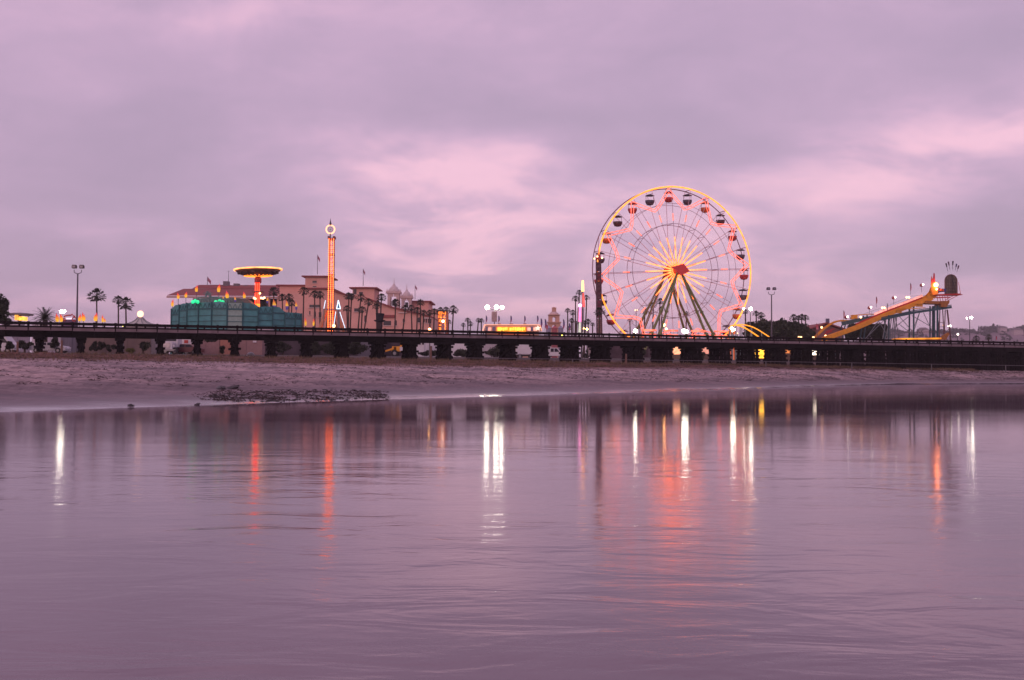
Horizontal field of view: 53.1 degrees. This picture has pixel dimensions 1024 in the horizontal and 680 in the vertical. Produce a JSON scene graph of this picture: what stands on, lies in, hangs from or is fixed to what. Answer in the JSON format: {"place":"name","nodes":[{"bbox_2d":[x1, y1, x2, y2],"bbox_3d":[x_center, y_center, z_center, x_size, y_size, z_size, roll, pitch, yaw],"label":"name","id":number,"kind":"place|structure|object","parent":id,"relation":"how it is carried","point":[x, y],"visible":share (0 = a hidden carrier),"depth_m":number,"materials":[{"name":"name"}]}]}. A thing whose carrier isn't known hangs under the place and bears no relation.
{"place":"outdoors","nodes":[
{"label":"outdoors","id":0,"kind":"place"},
{"bbox_2d":[32,325,60,352],"bbox_3d":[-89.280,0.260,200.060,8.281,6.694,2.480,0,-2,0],"label":"caravan","id":1,"kind":"object","parent":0,"point":[50,339],"visible":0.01,"depth_m":198.88,"materials":[{"name":"metal"}]},
{"bbox_2d":[374,313,384,331],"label":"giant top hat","id":2,"kind":"object","parent":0,"point":[379,320],"visible":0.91,"depth_m":162.70,"materials":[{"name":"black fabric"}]},
{"bbox_2d":[386,283,444,329],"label":"bell tower hall","id":3,"kind":"structure","parent":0,"point":[397,292],"depth_m":317.68,"materials":[{"name":"paint"}]},
{"bbox_2d":[417,343,425,356],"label":"white shed","id":4,"kind":"structure","parent":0,"point":[421,347],"depth_m":178.78,"materials":[{"name":"paint"}]},
{"bbox_2d":[0,384,1023,679],"bbox_3d":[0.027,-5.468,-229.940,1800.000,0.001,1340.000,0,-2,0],"label":"water","id":5,"kind":"structure","parent":0,"point":[840,532],"depth_m":9.21,"materials":[{"name":"purple liquid"}]},
{"bbox_2d":[0,352,1023,411],"bbox_3d":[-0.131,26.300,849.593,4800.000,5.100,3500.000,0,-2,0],"label":"ground","id":6,"kind":"structure","parent":0,"point":[77,391],"depth_m":76.88,"materials":[{"name":"sand"}]},
{"bbox_2d":[0,293,10,320],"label":"broadleaf tree","id":7,"kind":"object","parent":6,"relation":"on","point":[4,308],"visible":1,"depth_m":128.10,"materials":[{"name":"green plant"}]},
{"bbox_2d":[5,341,14,349],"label":"bush","id":8,"kind":"object","parent":6,"relation":"on","point":[9,345],"visible":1,"depth_m":131.94,"materials":[{"name":"green plant"}]},
{"bbox_2d":[0,337,21,351],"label":"parked van","id":9,"kind":"object","parent":6,"relation":"on","point":[5,340],"visible":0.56,"depth_m":133.10,"materials":[{"name":"white paint"}]},
{"bbox_2d":[11,337,29,351],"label":"corrugated fence","id":10,"kind":"object","parent":6,"relation":"on","point":[26,339],"visible":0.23,"depth_m":149.91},
{"bbox_2d":[10,313,33,320],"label":"round ride canopy","id":11,"kind":"object","parent":6,"relation":"on","point":[19,317],"visible":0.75,"depth_m":208.58,"materials":[{"name":"yellow metal"}]},
{"bbox_2d":[18,340,33,351],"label":"bush","id":12,"kind":"object","parent":6,"relation":"on","point":[23,344],"visible":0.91,"depth_m":131.78,"materials":[{"name":"green plant"}]},
{"bbox_2d":[30,307,59,351],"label":"date palm","id":13,"kind":"object","parent":6,"relation":"on","point":[45,317],"visible":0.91,"depth_m":139.90,"materials":[{"name":"green plant"}]},
{"bbox_2d":[29,342,70,352],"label":"parked car","id":14,"kind":"object","parent":6,"relation":"on","point":[56,348],"visible":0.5,"depth_m":132.12,"materials":[{"name":"paint"}]},
{"bbox_2d":[50,337,59,347],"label":"bush","id":15,"kind":"object","parent":6,"relation":"on","point":[54,343],"visible":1,"depth_m":131.65,"materials":[{"name":"green plant"}]},
{"bbox_2d":[62,314,75,339],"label":"scalloped booth sign","id":16,"kind":"object","parent":6,"relation":"on","point":[69,320],"visible":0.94,"depth_m":189.81,"materials":[{"name":"red paint"}]},
{"bbox_2d":[63,338,75,352],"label":"corrugated fence","id":17,"kind":"object","parent":6,"relation":"on","point":[69,342],"visible":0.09,"depth_m":145.89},
{"bbox_2d":[72,265,84,352],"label":"floodlight pole","id":18,"kind":"object","parent":6,"relation":"on","point":[80,267],"visible":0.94,"depth_m":140.15,"materials":[{"name":"metal"}]},
{"bbox_2d":[89,341,97,350],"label":"bush","id":19,"kind":"object","parent":6,"relation":"on","point":[93,346],"visible":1,"depth_m":139.99,"materials":[{"name":"green plant"}]},
{"bbox_2d":[86,288,105,326],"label":"palm tree","id":20,"kind":"object","parent":6,"relation":"on","point":[95,297],"visible":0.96,"depth_m":215.15,"materials":[{"name":"green plant"}]},
{"bbox_2d":[97,341,105,349],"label":"bush","id":21,"kind":"object","parent":6,"relation":"on","point":[101,346],"visible":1,"depth_m":139.65,"materials":[{"name":"green plant"}]},
{"bbox_2d":[105,344,115,351],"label":"bush","id":22,"kind":"object","parent":6,"relation":"on","point":[108,347],"visible":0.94,"depth_m":139.73,"materials":[{"name":"green plant"}]},
{"bbox_2d":[84,338,150,353],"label":"brown wall","id":23,"kind":"structure","parent":6,"relation":"on","point":[131,343],"depth_m":151.89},
{"bbox_2d":[112,295,124,326],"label":"palm tree","id":24,"kind":"object","parent":6,"relation":"on","point":[117,298],"visible":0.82,"depth_m":215.09,"materials":[{"name":"green plant"}]},
{"bbox_2d":[117,297,134,322],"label":"palm tree","id":25,"kind":"object","parent":6,"relation":"on","point":[125,306],"visible":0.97,"depth_m":200.06,"materials":[{"name":"green plant"}]},
{"bbox_2d":[125,311,155,353],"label":"conical tent","id":26,"kind":"object","parent":6,"relation":"on","point":[139,319],"visible":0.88,"depth_m":189.39,"materials":[{"name":"beige fabric"}]},
{"bbox_2d":[138,341,150,353],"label":"bush","id":27,"kind":"object","parent":6,"relation":"on","point":[144,345],"visible":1,"depth_m":139.59,"materials":[{"name":"green plant"}]},
{"bbox_2d":[156,339,182,353],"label":"semi truck","id":28,"kind":"object","parent":6,"relation":"on","point":[171,345],"visible":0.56,"depth_m":137.46,"materials":[{"name":"white paint"}]},
{"bbox_2d":[168,344,204,353],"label":"parked car","id":29,"kind":"object","parent":6,"relation":"on","point":[185,347],"visible":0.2,"depth_m":139.12,"materials":[{"name":"red paint"}]},
{"bbox_2d":[182,339,190,353],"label":"box trailer","id":30,"kind":"object","parent":6,"relation":"on","point":[186,341],"visible":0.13,"depth_m":143.84,"materials":[{"name":"white paint"}]},
{"bbox_2d":[191,340,219,353],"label":"tan container","id":31,"kind":"object","parent":6,"relation":"on","point":[211,347],"visible":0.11,"depth_m":145.28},
{"bbox_2d":[166,272,279,306],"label":"building","id":32,"kind":"structure","parent":6,"relation":"on","point":[236,290],"depth_m":309.48,"materials":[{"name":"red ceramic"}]},
{"bbox_2d":[220,340,230,354],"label":"tan container","id":33,"kind":"object","parent":6,"relation":"on","point":[226,344],"visible":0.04,"depth_m":144.44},
{"bbox_2d":[170,291,301,353],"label":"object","id":34,"kind":"object","parent":6,"relation":"on","point":[212,310],"visible":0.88,"depth_m":173.71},
{"bbox_2d":[238,340,264,354],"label":"tan container","id":35,"kind":"object","parent":6,"relation":"on","point":[255,347],"visible":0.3,"depth_m":146.03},
{"bbox_2d":[233,267,282,306],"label":"disc swing ride","id":36,"kind":"object","parent":6,"relation":"on","point":[257,273],"visible":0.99,"depth_m":186.87,"materials":[{"name":"orange paint"}]},
{"bbox_2d":[268,287,279,298],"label":"palm tree","id":37,"kind":"object","parent":6,"relation":"on","point":[274,292],"visible":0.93,"depth_m":235.21,"materials":[{"name":"green plant"}]},
{"bbox_2d":[275,341,291,354],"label":"bush","id":38,"kind":"object","parent":6,"relation":"on","point":[281,346],"visible":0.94,"depth_m":149.51,"materials":[{"name":"green plant"}]},
{"bbox_2d":[284,293,293,311],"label":"palm tree","id":39,"kind":"object","parent":6,"relation":"on","point":[288,297],"visible":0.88,"depth_m":235.23,"materials":[{"name":"green plant"}]},
{"bbox_2d":[298,287,308,330],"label":"palm tree","id":40,"kind":"object","parent":6,"relation":"on","point":[304,292],"visible":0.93,"depth_m":225.06,"materials":[{"name":"green plant"}]},
{"bbox_2d":[309,290,319,330],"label":"palm tree","id":41,"kind":"object","parent":6,"relation":"on","point":[314,295],"visible":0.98,"depth_m":225.19,"materials":[{"name":"green plant"}]},
{"bbox_2d":[310,341,322,354],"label":"bush","id":42,"kind":"object","parent":6,"relation":"on","point":[315,346],"visible":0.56,"depth_m":149.51,"materials":[{"name":"green plant"}]},
{"bbox_2d":[316,291,323,323],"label":"palm tree","id":43,"kind":"object","parent":6,"relation":"on","point":[320,296],"visible":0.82,"depth_m":230.35,"materials":[{"name":"green plant"}]},
{"bbox_2d":[321,342,334,354],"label":"bush","id":44,"kind":"object","parent":6,"relation":"on","point":[327,348],"visible":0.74,"depth_m":149.84,"materials":[{"name":"green plant"}]},
{"bbox_2d":[317,218,346,331],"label":"drop tower","id":45,"kind":"structure","parent":6,"relation":"on","point":[328,313],"depth_m":215.00,"materials":[{"name":"metal"}]},
{"bbox_2d":[265,341,401,355],"bbox_3d":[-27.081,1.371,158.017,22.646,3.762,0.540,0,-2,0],"label":"tan container","id":46,"kind":"object","parent":6,"relation":"on","point":[295,348],"depth_m":157.82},
{"bbox_2d":[323,300,345,331],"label":"neon outline ride","id":47,"kind":"object","parent":6,"relation":"on","point":[338,307],"visible":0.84,"depth_m":200.28,"materials":[{"name":"grey metal"}]},
{"bbox_2d":[343,305,351,331],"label":"palm tree","id":48,"kind":"object","parent":6,"relation":"on","point":[346,309],"visible":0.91,"depth_m":220.27,"materials":[{"name":"green plant"}]},
{"bbox_2d":[343,292,353,327],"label":"palm tree","id":49,"kind":"object","parent":6,"relation":"on","point":[347,293],"visible":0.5,"depth_m":229.98,"materials":[{"name":"green plant"}]},
{"bbox_2d":[347,293,356,327],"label":"palm tree","id":50,"kind":"object","parent":6,"relation":"on","point":[351,298],"visible":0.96,"depth_m":225.08,"materials":[{"name":"green plant"}]},
{"bbox_2d":[276,275,437,332],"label":"clubhouse","id":51,"kind":"structure","parent":6,"relation":"on","point":[316,283],"depth_m":290.39,"materials":[{"name":"paint"}]},
{"bbox_2d":[348,342,368,354],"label":"bush","id":52,"kind":"object","parent":6,"relation":"on","point":[355,348],"visible":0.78,"depth_m":149.62,"materials":[{"name":"green plant"}]},
{"bbox_2d":[356,293,365,331],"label":"palm tree","id":53,"kind":"object","parent":6,"relation":"on","point":[363,297],"visible":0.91,"depth_m":230.18,"materials":[{"name":"green plant"}]},
{"bbox_2d":[357,306,367,331],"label":"palm tree","id":54,"kind":"object","parent":6,"relation":"on","point":[361,311],"visible":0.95,"depth_m":220.04,"materials":[{"name":"green plant"}]},
{"bbox_2d":[358,342,370,355],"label":"grey shed wall","id":55,"kind":"structure","parent":6,"relation":"on","point":[366,353],"depth_m":155.86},
{"bbox_2d":[363,298,372,331],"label":"palm tree","id":56,"kind":"object","parent":6,"relation":"on","point":[368,303],"visible":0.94,"depth_m":225.13,"materials":[{"name":"green plant"}]},
{"bbox_2d":[376,293,385,312],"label":"palm tree","id":57,"kind":"object","parent":6,"relation":"on","point":[380,295],"visible":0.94,"depth_m":230.16,"materials":[{"name":"green plant"}]},
{"bbox_2d":[385,345,402,355],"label":"yellow loader","id":58,"kind":"object","parent":6,"relation":"on","point":[395,350],"visible":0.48,"depth_m":149.13,"materials":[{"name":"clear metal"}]},
{"bbox_2d":[391,299,400,328],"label":"palm tree","id":59,"kind":"object","parent":6,"relation":"on","point":[395,304],"visible":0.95,"depth_m":225.17,"materials":[{"name":"green plant"}]},
{"bbox_2d":[401,305,408,328],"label":"palm tree","id":60,"kind":"object","parent":6,"relation":"on","point":[405,307],"visible":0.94,"depth_m":225.12,"materials":[{"name":"black plant"}]},
{"bbox_2d":[413,307,422,332],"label":"palm tree","id":61,"kind":"object","parent":6,"relation":"on","point":[417,311],"visible":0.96,"depth_m":220.10,"materials":[{"name":"black plant"}]},
{"bbox_2d":[416,299,423,332],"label":"palm tree","id":62,"kind":"object","parent":6,"relation":"on","point":[421,303],"visible":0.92,"depth_m":235.19,"materials":[{"name":"black plant"}]},
{"bbox_2d":[418,350,435,355],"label":"bush","id":63,"kind":"object","parent":6,"relation":"on","point":[426,353],"visible":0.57,"depth_m":164.43,"materials":[{"name":"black plant"}]},
{"bbox_2d":[429,308,437,332],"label":"palm tree","id":64,"kind":"object","parent":6,"relation":"on","point":[434,310],"visible":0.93,"depth_m":225.15,"materials":[{"name":"black plant"}]},
{"bbox_2d":[437,310,448,332],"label":"bulb lit ride","id":65,"kind":"object","parent":6,"relation":"on","point":[440,312],"visible":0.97,"depth_m":200.07,"materials":[{"name":"orange paint"}]},
{"bbox_2d":[425,343,466,356],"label":"white hoarding","id":66,"kind":"object","parent":6,"relation":"on","point":[456,347],"depth_m":184.89,"materials":[{"name":"paint"}]},
{"bbox_2d":[448,305,457,329],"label":"palm tree","id":67,"kind":"object","parent":6,"relation":"on","point":[452,311],"visible":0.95,"depth_m":225.16,"materials":[{"name":"black plant"}]},
{"bbox_2d":[453,348,466,356],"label":"bush","id":68,"kind":"object","parent":6,"relation":"on","point":[459,352],"visible":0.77,"depth_m":164.61,"materials":[{"name":"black plant"}]},
{"bbox_2d":[482,344,498,356],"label":"white hoarding","id":69,"kind":"object","parent":6,"relation":"on","point":[486,347],"depth_m":181.89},
{"bbox_2d":[0,349,981,371],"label":"bank grass","id":70,"kind":"structure","parent":6,"relation":"on","point":[617,363],"depth_m":116.73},
{"bbox_2d":[483,345,499,356],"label":"bush","id":71,"kind":"object","parent":6,"relation":"on","point":[493,352],"visible":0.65,"depth_m":164.02,"materials":[{"name":"green plant"}]},
{"bbox_2d":[485,305,503,323],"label":"floodlight mast","id":72,"kind":"object","parent":6,"relation":"on","point":[494,316],"visible":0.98,"depth_m":214.82,"materials":[{"name":"grey metal"}]},
{"bbox_2d":[0,321,1023,370],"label":"railway trestle","id":73,"kind":"object","parent":6,"relation":"on","point":[979,356],"visible":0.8,"depth_m":141.65,"materials":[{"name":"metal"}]},
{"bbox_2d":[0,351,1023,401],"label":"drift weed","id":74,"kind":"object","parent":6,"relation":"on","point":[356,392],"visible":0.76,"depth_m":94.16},
{"bbox_2d":[482,323,541,357],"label":"food stand","id":75,"kind":"object","parent":6,"relation":"on","point":[524,327],"visible":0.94,"depth_m":184.86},
{"bbox_2d":[516,345,531,357],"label":"box truck","id":76,"kind":"object","parent":6,"relation":"on","point":[523,350],"visible":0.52,"depth_m":170.83,"materials":[{"name":"white paint"}]},
{"bbox_2d":[551,325,557,357],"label":"canvas booth","id":77,"kind":"object","parent":6,"relation":"on","point":[554,328],"visible":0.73,"depth_m":199.46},
{"bbox_2d":[570,310,574,335],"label":"palm tree","id":78,"kind":"object","parent":6,"relation":"on","point":[572,313],"visible":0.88,"depth_m":245.06,"materials":[{"name":"black plant"}]},
{"bbox_2d":[572,296,578,335],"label":"palm tree","id":79,"kind":"object","parent":6,"relation":"on","point":[577,298],"visible":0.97,"depth_m":240.08,"materials":[{"name":"black plant"}]},
{"bbox_2d":[576,290,581,335],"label":"palm tree","id":80,"kind":"object","parent":6,"relation":"on","point":[578,293],"visible":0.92,"depth_m":240.27,"materials":[{"name":"black plant"}]},
{"bbox_2d":[577,280,584,357],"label":"neon tower ride","id":81,"kind":"object","parent":6,"relation":"on","point":[581,323],"visible":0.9,"depth_m":204.87,"materials":[{"name":"metal"}]},
{"bbox_2d":[582,295,589,357],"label":"palm tree","id":82,"kind":"object","parent":6,"relation":"on","point":[585,297],"visible":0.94,"depth_m":240.09,"materials":[{"name":"black plant"}]},
{"bbox_2d":[594,307,605,332],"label":"palm tree","id":83,"kind":"object","parent":6,"relation":"on","point":[599,313],"visible":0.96,"depth_m":186.03,"materials":[{"name":"black plant"}]},
{"bbox_2d":[656,298,662,331],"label":"palm tree","id":84,"kind":"object","parent":6,"relation":"on","point":[658,300],"visible":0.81,"depth_m":235.06,"materials":[{"name":"green plant"}]},
{"bbox_2d":[592,186,750,358],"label":"ferris wheel","id":85,"kind":"object","parent":6,"relation":"on","point":[673,272],"visible":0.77,"depth_m":199.28,"materials":[{"name":"metal"}]},
{"bbox_2d":[672,347,680,358],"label":"lit stall","id":86,"kind":"object","parent":6,"relation":"on","point":[676,352],"visible":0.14,"depth_m":177.85,"materials":[{"name":"metal"}]},
{"bbox_2d":[610,346,767,359],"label":"dark fence","id":87,"kind":"object","parent":6,"relation":"on","point":[616,352],"visible":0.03,"depth_m":195.92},
{"bbox_2d":[463,357,1023,371],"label":"cable barrier","id":88,"kind":"object","parent":6,"relation":"on","point":[745,361],"visible":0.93,"depth_m":146.97,"materials":[{"name":"grey metal"}]},
{"bbox_2d":[727,324,769,359],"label":"coaster","id":89,"kind":"object","parent":6,"relation":"on","point":[734,332],"visible":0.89,"depth_m":182.13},
{"bbox_2d":[742,321,765,336],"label":"broadleaf tree","id":90,"kind":"object","parent":6,"relation":"on","point":[755,325],"visible":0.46,"depth_m":207.19,"materials":[{"name":"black plant"}]},
{"bbox_2d":[757,318,782,339],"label":"broadleaf tree","id":91,"kind":"object","parent":6,"relation":"on","point":[764,323],"visible":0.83,"depth_m":206.86,"materials":[{"name":"black plant"}]},
{"bbox_2d":[766,287,775,339],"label":"floodlight pole","id":92,"kind":"object","parent":6,"relation":"on","point":[768,288],"visible":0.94,"depth_m":175.19,"materials":[{"name":"metal"}]},
{"bbox_2d":[775,317,798,339],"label":"broadleaf tree","id":93,"kind":"object","parent":6,"relation":"on","point":[782,324],"visible":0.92,"depth_m":206.73,"materials":[{"name":"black plant"}]},
{"bbox_2d":[783,320,810,339],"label":"broadleaf tree","id":94,"kind":"object","parent":6,"relation":"on","point":[799,330],"visible":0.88,"depth_m":206.88,"materials":[{"name":"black plant"}]},
{"bbox_2d":[797,327,815,339],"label":"broadleaf tree","id":95,"kind":"object","parent":6,"relation":"on","point":[808,331],"visible":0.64,"depth_m":207.00,"materials":[{"name":"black plant"}]},
{"bbox_2d":[844,323,859,339],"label":"broadleaf tree","id":96,"kind":"object","parent":6,"relation":"on","point":[855,334],"visible":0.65,"depth_m":221.21,"materials":[{"name":"black plant"}]},
{"bbox_2d":[855,324,875,341],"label":"broadleaf tree","id":97,"kind":"object","parent":6,"relation":"on","point":[869,328],"visible":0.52,"depth_m":221.16,"materials":[{"name":"black plant"}]},
{"bbox_2d":[870,322,887,341],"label":"broadleaf tree","id":98,"kind":"object","parent":6,"relation":"on","point":[878,331],"visible":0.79,"depth_m":221.01,"materials":[{"name":"black plant"}]},
{"bbox_2d":[814,261,962,354],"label":"flume slide","id":99,"kind":"object","parent":6,"relation":"on","point":[951,282],"visible":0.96,"depth_m":204.28,"materials":[{"name":"yellow paint"}]},
{"bbox_2d":[0,0,1023,357],"label":"sky","id":100,"kind":"structure","parent":0,"point":[472,155],"materials":[{"name":"purple"}]},
{"bbox_2d":[547,307,560,357],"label":"mission bell tower","id":101,"kind":"structure","parent":0,"point":[555,315],"depth_m":280.49,"materials":[{"name":"beige paint"}]},
{"bbox_2d":[548,348,559,355],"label":"pickup truck","id":102,"kind":"object","parent":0,"point":[554,351],"visible":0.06,"depth_m":165.06,"materials":[{"name":"white paint"}]},
{"bbox_2d":[594,239,602,332],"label":"dark red tower","id":103,"kind":"structure","parent":0,"point":[598,286],"depth_m":191.96,"materials":[{"name":"metal"}]},
{"bbox_2d":[807,319,843,359],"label":"red roofed barn","id":104,"kind":"structure","parent":0,"point":[832,328],"depth_m":280.20,"materials":[{"name":"ceramic"}]},
{"bbox_2d":[867,330,1023,344],"bbox_3d":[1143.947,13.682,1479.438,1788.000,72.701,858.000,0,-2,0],"label":"hills","id":105,"kind":"structure","parent":0,"point":[1020,338],"depth_m":1392.59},
{"bbox_2d":[917,327,928,333],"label":"hillside house","id":106,"kind":"structure","parent":105,"relation":"on","point":[925,331],"depth_m":1416.63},
{"bbox_2d":[861,323,1023,342],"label":"hill woods","id":107,"kind":"object","parent":105,"relation":"on","point":[991,329],"visible":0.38,"depth_m":1439.98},
{"bbox_2d":[997,326,1006,332],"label":"hillside house","id":108,"kind":"structure","parent":105,"relation":"on","point":[1001,328],"depth_m":1432.75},
{"bbox_2d":[1011,328,1022,334],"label":"hillside house","id":109,"kind":"structure","parent":105,"relation":"on","point":[1016,331],"depth_m":1408.65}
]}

